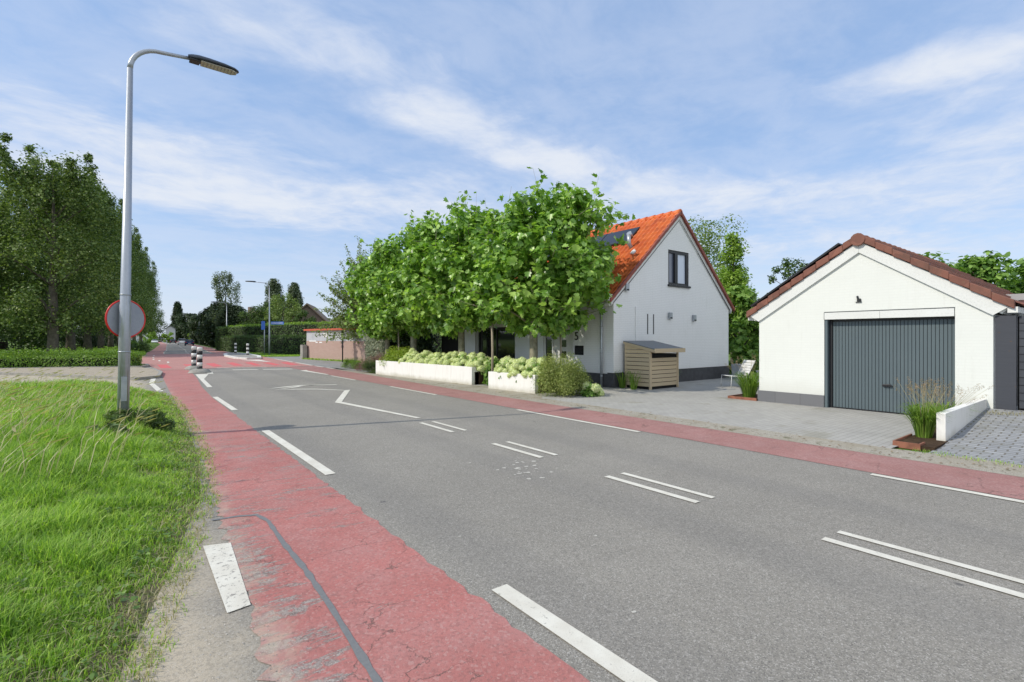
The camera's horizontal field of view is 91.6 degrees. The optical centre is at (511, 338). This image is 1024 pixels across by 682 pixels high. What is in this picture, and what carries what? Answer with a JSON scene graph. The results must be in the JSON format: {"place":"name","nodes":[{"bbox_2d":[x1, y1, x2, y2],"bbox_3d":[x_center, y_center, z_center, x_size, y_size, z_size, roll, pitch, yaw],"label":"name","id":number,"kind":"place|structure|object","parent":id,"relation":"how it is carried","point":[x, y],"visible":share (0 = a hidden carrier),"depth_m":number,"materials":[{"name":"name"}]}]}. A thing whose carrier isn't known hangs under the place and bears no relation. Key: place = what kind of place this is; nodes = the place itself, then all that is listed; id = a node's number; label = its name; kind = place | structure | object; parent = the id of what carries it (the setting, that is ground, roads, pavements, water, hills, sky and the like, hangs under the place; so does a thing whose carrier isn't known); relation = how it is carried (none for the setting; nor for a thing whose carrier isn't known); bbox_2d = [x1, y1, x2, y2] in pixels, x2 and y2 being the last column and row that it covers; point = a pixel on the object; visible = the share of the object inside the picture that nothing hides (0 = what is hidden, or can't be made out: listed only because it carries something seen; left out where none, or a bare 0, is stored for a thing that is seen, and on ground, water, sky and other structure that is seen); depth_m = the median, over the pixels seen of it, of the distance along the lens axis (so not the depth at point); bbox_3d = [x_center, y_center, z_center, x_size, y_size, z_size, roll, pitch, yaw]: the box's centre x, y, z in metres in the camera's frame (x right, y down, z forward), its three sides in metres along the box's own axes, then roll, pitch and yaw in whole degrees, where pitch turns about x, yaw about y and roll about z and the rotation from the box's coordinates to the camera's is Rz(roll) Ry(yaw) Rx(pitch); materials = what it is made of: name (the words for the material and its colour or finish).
{"place":"outdoors","nodes":[
{"label":"outdoors","id":0,"kind":"place"},
{"bbox_2d":[0,375,166,391],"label":"side road","id":1,"kind":"structure","parent":0,"point":[150,387],"depth_m":19.59,"materials":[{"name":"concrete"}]},
{"bbox_2d":[0,367,157,376],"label":"paved island","id":2,"kind":"structure","parent":1,"relation":"on","point":[92,371],"depth_m":23.55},
{"bbox_2d":[0,368,162,380],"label":"kerb","id":3,"kind":"structure","parent":1,"relation":"on","point":[160,372],"depth_m":21.03,"materials":[{"name":"grey concrete"}]},
{"bbox_2d":[0,365,221,681],"bbox_3d":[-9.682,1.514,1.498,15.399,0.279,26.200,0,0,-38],"label":"verge","id":4,"kind":"structure","parent":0,"point":[149,606],"depth_m":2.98,"materials":[{"name":"green plant"}]},
{"bbox_2d":[0,424,196,681],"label":"clover weeds","id":5,"kind":"object","parent":4,"relation":"on","point":[85,662],"visible":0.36,"depth_m":3.25,"materials":[{"name":"green plant"}]},
{"bbox_2d":[83,420,130,433],"bbox_3d":[-5.912,1.397,7.333,0.442,0.403,0.682,0,0,-14],"label":"dark weed","id":6,"kind":"object","parent":4,"relation":"on","point":[114,426],"visible":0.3,"depth_m":7.22,"materials":[{"name":"green plant"}]},
{"bbox_2d":[100,406,180,432],"bbox_3d":[-6.191,1.364,8.104,0.955,0.552,1.129,0,0,17],"label":"dark weed","id":7,"kind":"object","parent":4,"relation":"on","point":[121,413],"visible":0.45,"depth_m":8.19,"materials":[{"name":"green plant"}]},
{"bbox_2d":[117,49,238,414],"bbox_3d":[-5.823,-1.709,8.767,1.697,6.743,0.270,1,-1,-38],"label":"street lamp","id":8,"kind":"object","parent":4,"relation":"on","point":[123,385],"visible":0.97,"depth_m":8.27,"materials":[{"name":"metal"}]},
{"bbox_2d":[105,300,145,336],"bbox_3d":[-6.505,-0.335,8.400,0.054,0.653,0.653,0,0,18],"label":"round sign","id":9,"kind":"object","parent":8,"relation":"attached to","point":[138,318],"visible":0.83,"depth_m":8.48,"materials":[{"name":"grey metal"}]},
{"bbox_2d":[267,356,367,371],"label":"pavement","id":10,"kind":"structure","parent":0,"point":[331,364],"depth_m":34.28,"materials":[{"name":"grey concrete"}]},
{"bbox_2d":[362,323,384,361],"bbox_3d":[-8.146,0.294,29.695,0.734,2.844,6.035,0,0,-28],"label":"ivy trellis","id":11,"kind":"object","parent":10,"relation":"on","point":[372,345],"visible":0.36,"depth_m":30.10,"materials":[{"name":"green plant"}]},
{"bbox_2d":[342,239,407,353],"bbox_3d":[-6.729,-1.774,26.666,4.628,6.856,5.916,0,0,-38],"label":"plane tree","id":12,"kind":"object","parent":10,"relation":"on","point":[356,285],"visible":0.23,"depth_m":25.89,"materials":[{"name":"green plant"}]},
{"bbox_2d":[4,339,926,452],"bbox_3d":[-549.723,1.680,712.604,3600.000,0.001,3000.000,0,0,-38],"label":"ground","id":13,"kind":"structure","parent":0,"point":[153,345],"depth_m":84.73,"materials":[{"name":"brown soil"}]},
{"bbox_2d":[0,199,36,337],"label":"poplar tree","id":14,"kind":"object","parent":13,"relation":"on","point":[10,293],"visible":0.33,"depth_m":46.27,"materials":[{"name":"green plant"}]},
{"bbox_2d":[0,305,65,352],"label":"undergrowth bush","id":15,"kind":"object","parent":13,"relation":"on","point":[28,341],"visible":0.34,"depth_m":53.91,"materials":[{"name":"green plant"}]},
{"bbox_2d":[0,132,137,353],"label":"poplar tree","id":16,"kind":"object","parent":13,"relation":"on","point":[16,181],"visible":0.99,"depth_m":44.19,"materials":[{"name":"green plant"}]},
{"bbox_2d":[0,162,137,352],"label":"poplar tree","id":17,"kind":"object","parent":13,"relation":"on","point":[70,341],"visible":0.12,"depth_m":52.61,"materials":[{"name":"green plant"}]},
{"bbox_2d":[0,345,142,367],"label":"hedge","id":18,"kind":"object","parent":13,"relation":"on","point":[15,359],"visible":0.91,"depth_m":27.91,"materials":[{"name":"green plant"}]},
{"bbox_2d":[59,328,97,347],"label":"undergrowth bush","id":19,"kind":"object","parent":13,"relation":"on","point":[80,343],"visible":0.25,"depth_m":80.97,"materials":[{"name":"green plant"}]},
{"bbox_2d":[39,198,146,350],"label":"poplar tree","id":20,"kind":"object","parent":13,"relation":"on","point":[87,341],"visible":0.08,"depth_m":64.33,"materials":[{"name":"green plant"}]},
{"bbox_2d":[64,213,148,347],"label":"poplar tree","id":21,"kind":"object","parent":13,"relation":"on","point":[100,343],"visible":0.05,"depth_m":77.86,"materials":[{"name":"green plant"}]},
{"bbox_2d":[77,227,152,346],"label":"poplar tree","id":22,"kind":"object","parent":13,"relation":"on","point":[111,341],"visible":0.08,"depth_m":90.13,"materials":[{"name":"green plant"}]},
{"bbox_2d":[114,235,157,343],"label":"poplar tree","id":23,"kind":"object","parent":13,"relation":"on","point":[150,292],"depth_m":101.63,"materials":[{"name":"green plant"}]},
{"bbox_2d":[132,246,159,334],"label":"poplar tree","id":24,"kind":"object","parent":13,"relation":"on","point":[151,283],"visible":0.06,"depth_m":114.67,"materials":[{"name":"green plant"}]},
{"bbox_2d":[132,261,162,340],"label":"poplar tree","id":25,"kind":"object","parent":13,"relation":"on","point":[151,319],"visible":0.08,"depth_m":126.59,"materials":[{"name":"green plant"}]},
{"bbox_2d":[138,281,163,343],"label":"poplar tree","id":26,"kind":"object","parent":13,"relation":"on","point":[156,322],"visible":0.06,"depth_m":138.70,"materials":[{"name":"green plant"}]},
{"bbox_2d":[169,313,196,341],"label":"dark tree","id":27,"kind":"object","parent":13,"relation":"on","point":[182,329],"visible":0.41,"depth_m":240.58,"materials":[{"name":"green plant"}]},
{"bbox_2d":[188,315,199,343],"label":"dark tree","id":28,"kind":"object","parent":13,"relation":"on","point":[193,323],"visible":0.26,"depth_m":155.93,"materials":[{"name":"green plant"}]},
{"bbox_2d":[196,307,208,345],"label":"dark tree","id":29,"kind":"object","parent":13,"relation":"on","point":[202,316],"visible":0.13,"depth_m":114.18,"materials":[{"name":"green plant"}]},
{"bbox_2d":[201,302,231,347],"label":"dark tree","id":30,"kind":"object","parent":13,"relation":"on","point":[210,340],"visible":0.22,"depth_m":93.92,"materials":[{"name":"green plant"}]},
{"bbox_2d":[215,326,230,350],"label":"clipped hedge","id":31,"kind":"object","parent":13,"relation":"on","point":[221,331],"visible":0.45,"depth_m":67.48,"materials":[{"name":"green plant"}]},
{"bbox_2d":[206,270,242,326],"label":"weeping birch","id":32,"kind":"object","parent":13,"relation":"on","point":[219,291],"visible":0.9,"depth_m":84.32,"materials":[{"name":"green plant"}]},
{"bbox_2d":[214,305,246,331],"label":"dark tree","id":33,"kind":"object","parent":13,"relation":"on","point":[230,319],"visible":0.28,"depth_m":84.45,"materials":[{"name":"green plant"}]},
{"bbox_2d":[238,306,274,324],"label":"garden tree","id":34,"kind":"object","parent":13,"relation":"on","point":[255,317],"visible":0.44,"depth_m":75.29,"materials":[{"name":"green plant"}]},
{"bbox_2d":[220,334,306,354],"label":"clipped hedge","id":35,"kind":"object","parent":13,"relation":"on","point":[284,344],"visible":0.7,"depth_m":54.99,"materials":[{"name":"green plant"}]},
{"bbox_2d":[262,278,285,321],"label":"grey poplar","id":36,"kind":"object","parent":13,"relation":"on","point":[275,286],"visible":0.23,"depth_m":138.49,"materials":[{"name":"green plant"}]},
{"bbox_2d":[263,292,302,322],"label":"garden tree","id":37,"kind":"object","parent":13,"relation":"on","point":[289,314],"visible":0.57,"depth_m":73.11,"materials":[{"name":"green plant"}]},
{"bbox_2d":[286,282,303,311],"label":"grey poplar","id":38,"kind":"object","parent":13,"relation":"on","point":[294,291],"visible":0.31,"depth_m":139.23,"materials":[{"name":"green plant"}]},
{"bbox_2d":[286,303,329,324],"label":"brown house","id":39,"kind":"structure","parent":13,"relation":"on","point":[318,315],"depth_m":77.37,"materials":[{"name":"brick"}]},
{"bbox_2d":[225,321,440,352],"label":"clipped hedge","id":40,"kind":"object","parent":13,"relation":"on","point":[293,328],"visible":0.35,"depth_m":55.56,"materials":[{"name":"green plant"}]},
{"bbox_2d":[311,236,375,343],"bbox_3d":[-10.155,-2.831,35.932,7.899,8.978,7.418,0,0,21],"label":"hornbeam tree","id":41,"kind":"object","parent":13,"relation":"on","point":[345,298],"visible":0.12,"depth_m":34.60,"materials":[{"name":"green plant"}]},
{"bbox_2d":[304,328,382,361],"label":"brick outbuilding","id":42,"kind":"structure","parent":13,"relation":"on","point":[318,347],"depth_m":37.40,"materials":[{"name":"red brick"}]},
{"bbox_2d":[688,213,751,286],"bbox_3d":[12.623,-3.154,33.311,6.322,9.618,6.209,0,0,36],"label":"willow birch","id":43,"kind":"object","parent":13,"relation":"on","point":[709,243],"visible":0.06,"depth_m":32.87,"materials":[{"name":"green plant"}]},
{"bbox_2d":[765,257,808,294],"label":"dark garden tree","id":44,"kind":"object","parent":13,"relation":"on","point":[787,264],"visible":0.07,"depth_m":39.08,"materials":[{"name":"green plant"}]},
{"bbox_2d":[953,250,1018,288],"bbox_3d":[20.068,-1.046,21.147,2.632,5.396,2.912,0,0,4],"label":"garden tree","id":45,"kind":"object","parent":13,"relation":"on","point":[987,268],"visible":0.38,"depth_m":20.90,"materials":[{"name":"green plant"}]},
{"bbox_2d":[1001,258,1023,293],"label":"garden tree","id":46,"kind":"object","parent":13,"relation":"on","point":[1017,288],"visible":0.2,"depth_m":21.29,"materials":[{"name":"green plant"}]},
{"bbox_2d":[0,0,1023,338],"label":"sky","id":47,"kind":"structure","parent":0,"point":[818,124],"materials":[{"name":"blue"}]},
{"bbox_2d":[117,340,1023,681],"bbox_3d":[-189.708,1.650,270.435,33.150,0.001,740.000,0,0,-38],"label":"road","id":48,"kind":"structure","parent":0,"point":[747,572],"depth_m":4.01,"materials":[{"name":"grey asphalt"}]},
{"bbox_2d":[188,347,210,373],"bbox_3d":[-15.055,1.030,24.002,1.000,1.240,1.000,0,0,-38],"label":"striped bollard","id":49,"kind":"object","parent":48,"relation":"on","point":[200,369],"visible":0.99,"depth_m":23.90,"materials":[{"name":"white plastic"}]},
{"bbox_2d":[131,442,281,681],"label":"grit","id":50,"kind":"object","parent":48,"relation":"on","point":[226,595],"visible":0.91,"depth_m":3.02,"materials":[{"name":"gravel"}]},
{"bbox_2d":[203,542,250,612],"bbox_3d":[-2.004,1.642,3.519,0.185,0.001,1.220,0,0,-38],"label":"lane marking","id":51,"kind":"object","parent":48,"relation":"on","point":[227,574],"visible":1,"depth_m":3.45,"materials":[{"name":"paint"}]},
{"bbox_2d":[141,354,313,369],"bbox_3d":[-27.773,1.640,38.377,16.900,0.001,33.500,0,0,-38],"label":"speed table","id":52,"kind":"object","parent":48,"relation":"on","point":[176,361],"visible":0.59,"depth_m":35.70,"materials":[{"name":"red concrete"}]},
{"bbox_2d":[262,430,334,474],"bbox_3d":[-3.307,1.642,7.471,0.125,0.001,3.630,0,0,-38],"label":"lane marking","id":53,"kind":"object","parent":48,"relation":"on","point":[320,467],"visible":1,"depth_m":7.05,"materials":[{"name":"paint"}]},
{"bbox_2d":[161,370,589,681],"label":"cycle lane","id":54,"kind":"structure","parent":48,"relation":"on","point":[407,613],"depth_m":3.26,"materials":[{"name":"red asphalt"}]},
{"bbox_2d":[212,514,382,681],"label":"sealed joint","id":55,"kind":"object","parent":54,"relation":"on","point":[362,657],"visible":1,"depth_m":3.09,"materials":[{"name":"grey asphalt"}]},
{"bbox_2d":[335,390,419,417],"bbox_3d":[-4.000,1.642,12.905,1.056,0.001,6.567,0,0,-30],"label":"lane marking","id":56,"kind":"object","parent":48,"relation":"on","point":[342,396],"visible":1,"depth_m":12.22,"materials":[{"name":"paint"}]},
{"bbox_2d":[492,584,656,681],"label":"lane marking","id":57,"kind":"object","parent":48,"relation":"on","point":[615,664],"visible":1,"depth_m":2.73,"materials":[{"name":"paint"}]},
{"bbox_2d":[605,476,698,502],"bbox_3d":[1.498,1.642,5.475,0.085,0.001,1.200,0,0,-38],"label":"lane marking","id":58,"kind":"object","parent":48,"relation":"on","point":[657,490],"visible":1,"depth_m":5.42,"materials":[{"name":"paint"}]},
{"bbox_2d":[290,366,1023,499],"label":"cycle lane","id":59,"kind":"structure","parent":48,"relation":"on","point":[984,482],"depth_m":7.67,"materials":[{"name":"red asphalt"}]},
{"bbox_2d":[621,472,713,497],"bbox_3d":[1.716,1.642,5.618,0.075,0.001,1.200,0,0,-38],"label":"lane marking","id":60,"kind":"object","parent":48,"relation":"on","point":[676,487],"visible":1,"depth_m":5.57,"materials":[{"name":"paint"}]},
{"bbox_2d":[336,368,1023,476],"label":"gravel strip","id":61,"kind":"object","parent":48,"relation":"on","point":[985,466],"visible":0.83,"depth_m":8.54,"materials":[{"name":"grey gravel"}]},
{"bbox_2d":[821,537,1023,597],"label":"lane marking","id":62,"kind":"object","parent":48,"relation":"on","point":[971,580],"visible":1,"depth_m":3.56,"materials":[{"name":"paint"}]},
{"bbox_2d":[837,531,1023,583],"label":"lane marking","id":63,"kind":"object","parent":48,"relation":"on","point":[940,559],"visible":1,"depth_m":3.72,"materials":[{"name":"paint"}]},
{"bbox_2d":[870,473,1023,502],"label":"lane marking","id":64,"kind":"object","parent":48,"relation":"on","point":[983,494],"visible":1,"depth_m":5.45,"materials":[{"name":"paint"}]},
{"bbox_2d":[441,209,734,387],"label":"white house","id":65,"kind":"structure","parent":0,"point":[668,288],"depth_m":18.80,"materials":[{"name":"paint"}]},
{"bbox_2d":[479,327,514,359],"bbox_3d":[-0.651,0.500,22.061,0.080,2.000,2.830,0,0,-38],"label":"patio window","id":66,"kind":"structure","parent":65,"relation":"in","point":[504,343],"depth_m":21.97,"materials":[{"name":"black glass"}]},
{"bbox_2d":[554,327,572,364],"bbox_3d":[1.940,0.585,18.685,0.122,2.130,1.100,0,0,-38],"label":"front door","id":67,"kind":"structure","parent":65,"relation":"in","point":[567,343],"depth_m":18.60,"materials":[{"name":"beige paint"}]},
{"bbox_2d":[603,227,639,245],"bbox_3d":[4.232,-4.045,19.986,0.790,0.707,1.640,0,0,-38],"label":"solar panel","id":68,"kind":"object","parent":65,"relation":"attached to","point":[609,238],"visible":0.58,"depth_m":20.01,"materials":[{"name":"blue glass"}]},
{"bbox_2d":[668,250,690,287],"bbox_3d":[6.322,-2.640,18.934,1.420,1.380,0.180,0,0,-38],"label":"window","id":69,"kind":"structure","parent":65,"relation":"in","point":[677,261],"depth_m":18.88,"materials":[{"name":"grey glass"}]},
{"bbox_2d":[479,370,914,447],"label":"driveway","id":70,"kind":"structure","parent":0,"point":[708,400],"depth_m":11.09,"materials":[{"name":"grey concrete"}]},
{"bbox_2d":[359,215,446,350],"bbox_3d":[-4.701,-2.099,23.694,4.813,7.504,6.710,0,0,-38],"label":"plane tree","id":71,"kind":"object","parent":70,"relation":"on","point":[388,253],"visible":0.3,"depth_m":22.93,"materials":[{"name":"green plant"}]},
{"bbox_2d":[395,329,438,352],"bbox_3d":[-4.949,0.359,25.970,2.164,2.815,2.346,0,0,-38],"label":"evergreen bush","id":72,"kind":"object","parent":70,"relation":"on","point":[423,344],"visible":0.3,"depth_m":25.51,"materials":[{"name":"green plant"}]},
{"bbox_2d":[376,360,486,384],"bbox_3d":[-3.210,1.340,20.926,1.695,0.660,7.484,0,0,-42],"label":"long planter","id":73,"kind":"object","parent":70,"relation":"on","point":[457,374],"visible":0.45,"depth_m":19.56,"materials":[{"name":"white concrete"}]},
{"bbox_2d":[378,346,410,365],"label":"golden shrub","id":74,"kind":"object","parent":73,"relation":"in","point":[397,355],"visible":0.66,"depth_m":22.51,"materials":[{"name":"green plant"}]},
{"bbox_2d":[437,351,458,364],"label":"hydrangea bush","id":75,"kind":"object","parent":73,"relation":"in","point":[448,358],"visible":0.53,"depth_m":19.26,"materials":[{"name":"green plant"}]},
{"bbox_2d":[451,351,476,365],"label":"hydrangea bush","id":76,"kind":"object","parent":73,"relation":"in","point":[463,358],"visible":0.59,"depth_m":18.63,"materials":[{"name":"green plant"}]},
{"bbox_2d":[464,352,496,374],"bbox_3d":[-1.083,0.910,18.211,1.212,0.838,1.298,0,0,-38],"label":"hydrangea bush","id":77,"kind":"object","parent":73,"relation":"in","point":[479,361],"visible":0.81,"depth_m":17.82,"materials":[{"name":"green plant"}]},
{"bbox_2d":[391,190,518,352],"bbox_3d":[-2.115,-2.198,20.289,4.696,7.702,6.605,0,0,-38],"label":"plane tree","id":78,"kind":"object","parent":70,"relation":"on","point":[451,268],"visible":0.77,"depth_m":19.31,"materials":[{"name":"green plant"}]},
{"bbox_2d":[488,371,557,393],"bbox_3d":[0.622,1.380,16.204,1.860,0.580,2.200,0,0,-38],"label":"short planter","id":79,"kind":"object","parent":70,"relation":"on","point":[521,384],"visible":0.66,"depth_m":15.57,"materials":[{"name":"white concrete"}]},
{"bbox_2d":[494,356,514,378],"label":"hydrangea bush","id":80,"kind":"object","parent":79,"relation":"in","point":[503,365],"visible":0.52,"depth_m":16.20,"materials":[{"name":"green plant"}]},
{"bbox_2d":[507,357,532,382],"bbox_3d":[0.354,0.975,15.925,1.101,0.831,1.124,0,0,-11],"label":"hydrangea bush","id":81,"kind":"object","parent":79,"relation":"in","point":[516,367],"visible":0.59,"depth_m":15.61,"materials":[{"name":"green plant"}]},
{"bbox_2d":[520,357,546,382],"bbox_3d":[0.876,0.976,15.374,1.212,0.855,1.154,0,0,-38],"label":"hydrangea bush","id":82,"kind":"object","parent":79,"relation":"in","point":[531,364],"visible":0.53,"depth_m":15.15,"materials":[{"name":"green plant"}]},
{"bbox_2d":[459,167,635,357],"bbox_3d":[0.936,-1.931,16.738,5.212,7.170,6.284,0,0,-38],"label":"plane tree","id":83,"kind":"object","parent":70,"relation":"on","point":[543,297],"visible":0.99,"depth_m":15.37,"materials":[{"name":"green plant"}]},
{"bbox_2d":[531,352,592,396],"bbox_3d":[1.461,1.039,14.467,1.539,1.391,1.778,0,0,44],"label":"round shrub","id":84,"kind":"object","parent":70,"relation":"on","point":[566,379],"visible":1,"depth_m":14.15,"materials":[{"name":"green plant"}]},
{"bbox_2d":[580,381,604,396],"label":"hydrangea bush","id":85,"kind":"object","parent":70,"relation":"on","point":[590,389],"visible":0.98,"depth_m":14.11,"materials":[{"name":"green plant"}]},
{"bbox_2d":[623,341,684,389],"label":"bin store","id":86,"kind":"structure","parent":70,"relation":"on","point":[657,367],"depth_m":16.42,"materials":[{"name":"brown wood"}]},
{"bbox_2d":[717,232,751,366],"bbox_3d":[11.873,-1.985,26.180,2.382,7.276,2.403,0,0,-38],"label":"climbing tree","id":87,"kind":"object","parent":70,"relation":"on","point":[733,276],"visible":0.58,"depth_m":25.98,"materials":[{"name":"green plant"}]},
{"bbox_2d":[721,360,754,387],"bbox_3d":[7.670,1.189,16.895,0.896,0.931,0.628,0,0,-8],"label":"garden chair","id":88,"kind":"object","parent":70,"relation":"on","point":[747,366],"visible":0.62,"depth_m":16.92,"materials":[{"name":"white plastic"}]},
{"bbox_2d":[725,284,759,374],"bbox_3d":[10.385,-0.353,22.752,2.987,4.226,3.568,0,0,-38],"label":"fig shrub","id":89,"kind":"object","parent":70,"relation":"on","point":[742,298],"visible":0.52,"depth_m":21.86,"materials":[{"name":"green plant"}]},
{"bbox_2d":[746,233,1023,414],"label":"garage","id":90,"kind":"structure","parent":70,"relation":"on","point":[859,321],"depth_m":11.19,"materials":[{"name":"white paint"}]},
{"bbox_2d":[750,243,842,306],"bbox_3d":[7.773,-1.566,13.155,1.700,1.418,2.139,0,0,-38],"label":"solar panel","id":91,"kind":"object","parent":90,"relation":"attached to","point":[809,265],"visible":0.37,"depth_m":12.56,"materials":[{"name":"black glass"}]},
{"bbox_2d":[833,319,954,413],"bbox_3d":[8.355,0.605,11.017,0.090,2.050,2.240,0,0,-38],"label":"garage door","id":92,"kind":"structure","parent":90,"relation":"in","point":[870,358],"depth_m":10.99,"materials":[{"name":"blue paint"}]},
{"bbox_2d":[893,433,924,449],"bbox_3d":[6.360,1.623,7.849,0.940,0.095,0.340,0,0,-38],"label":"corten edging","id":93,"kind":"object","parent":70,"relation":"on","point":[906,445],"visible":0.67,"depth_m":7.58,"materials":[{"name":"metal"}]},
{"bbox_2d":[900,427,947,450],"bbox_3d":[7.563,1.637,8.660,3.785,0.065,0.475,0,0,-38],"label":"planting bed","id":94,"kind":"object","parent":70,"relation":"on","point":[931,443],"visible":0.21,"depth_m":7.77,"materials":[{"name":"brown soil"}]},
{"bbox_2d":[895,377,954,437],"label":"fountain grass","id":95,"kind":"object","parent":94,"relation":"on","point":[923,422],"depth_m":8.04,"materials":[{"name":"green plant"}]},
{"bbox_2d":[904,379,993,424],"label":"fountain grass","id":96,"kind":"object","parent":94,"relation":"on","point":[941,405],"depth_m":9.11,"materials":[{"name":"green plant"}]},
{"bbox_2d":[936,398,986,440],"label":"wall","id":97,"kind":"structure","parent":94,"relation":"on","point":[960,417],"depth_m":8.21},
{"bbox_2d":[928,406,1023,464],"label":"paved yard","id":98,"kind":"structure","parent":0,"point":[990,436],"depth_m":7.76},
{"bbox_2d":[995,315,1023,410],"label":"dark fence","id":99,"kind":"object","parent":98,"relation":"on","point":[1006,362],"visible":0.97,"depth_m":9.43,"materials":[{"name":"black metal"}]},
{"bbox_2d":[1006,293,1023,405],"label":"pergola frame","id":100,"kind":"object","parent":98,"relation":"on","point":[1017,297],"visible":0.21,"depth_m":9.99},
{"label":"planting bed","id":101,"kind":"structure","parent":0,"visible":0},
{"bbox_2d":[724,354,758,397],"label":"fountain grass","id":102,"kind":"object","parent":101,"relation":"on","point":[749,386],"depth_m":13.51,"materials":[{"name":"green plant"}]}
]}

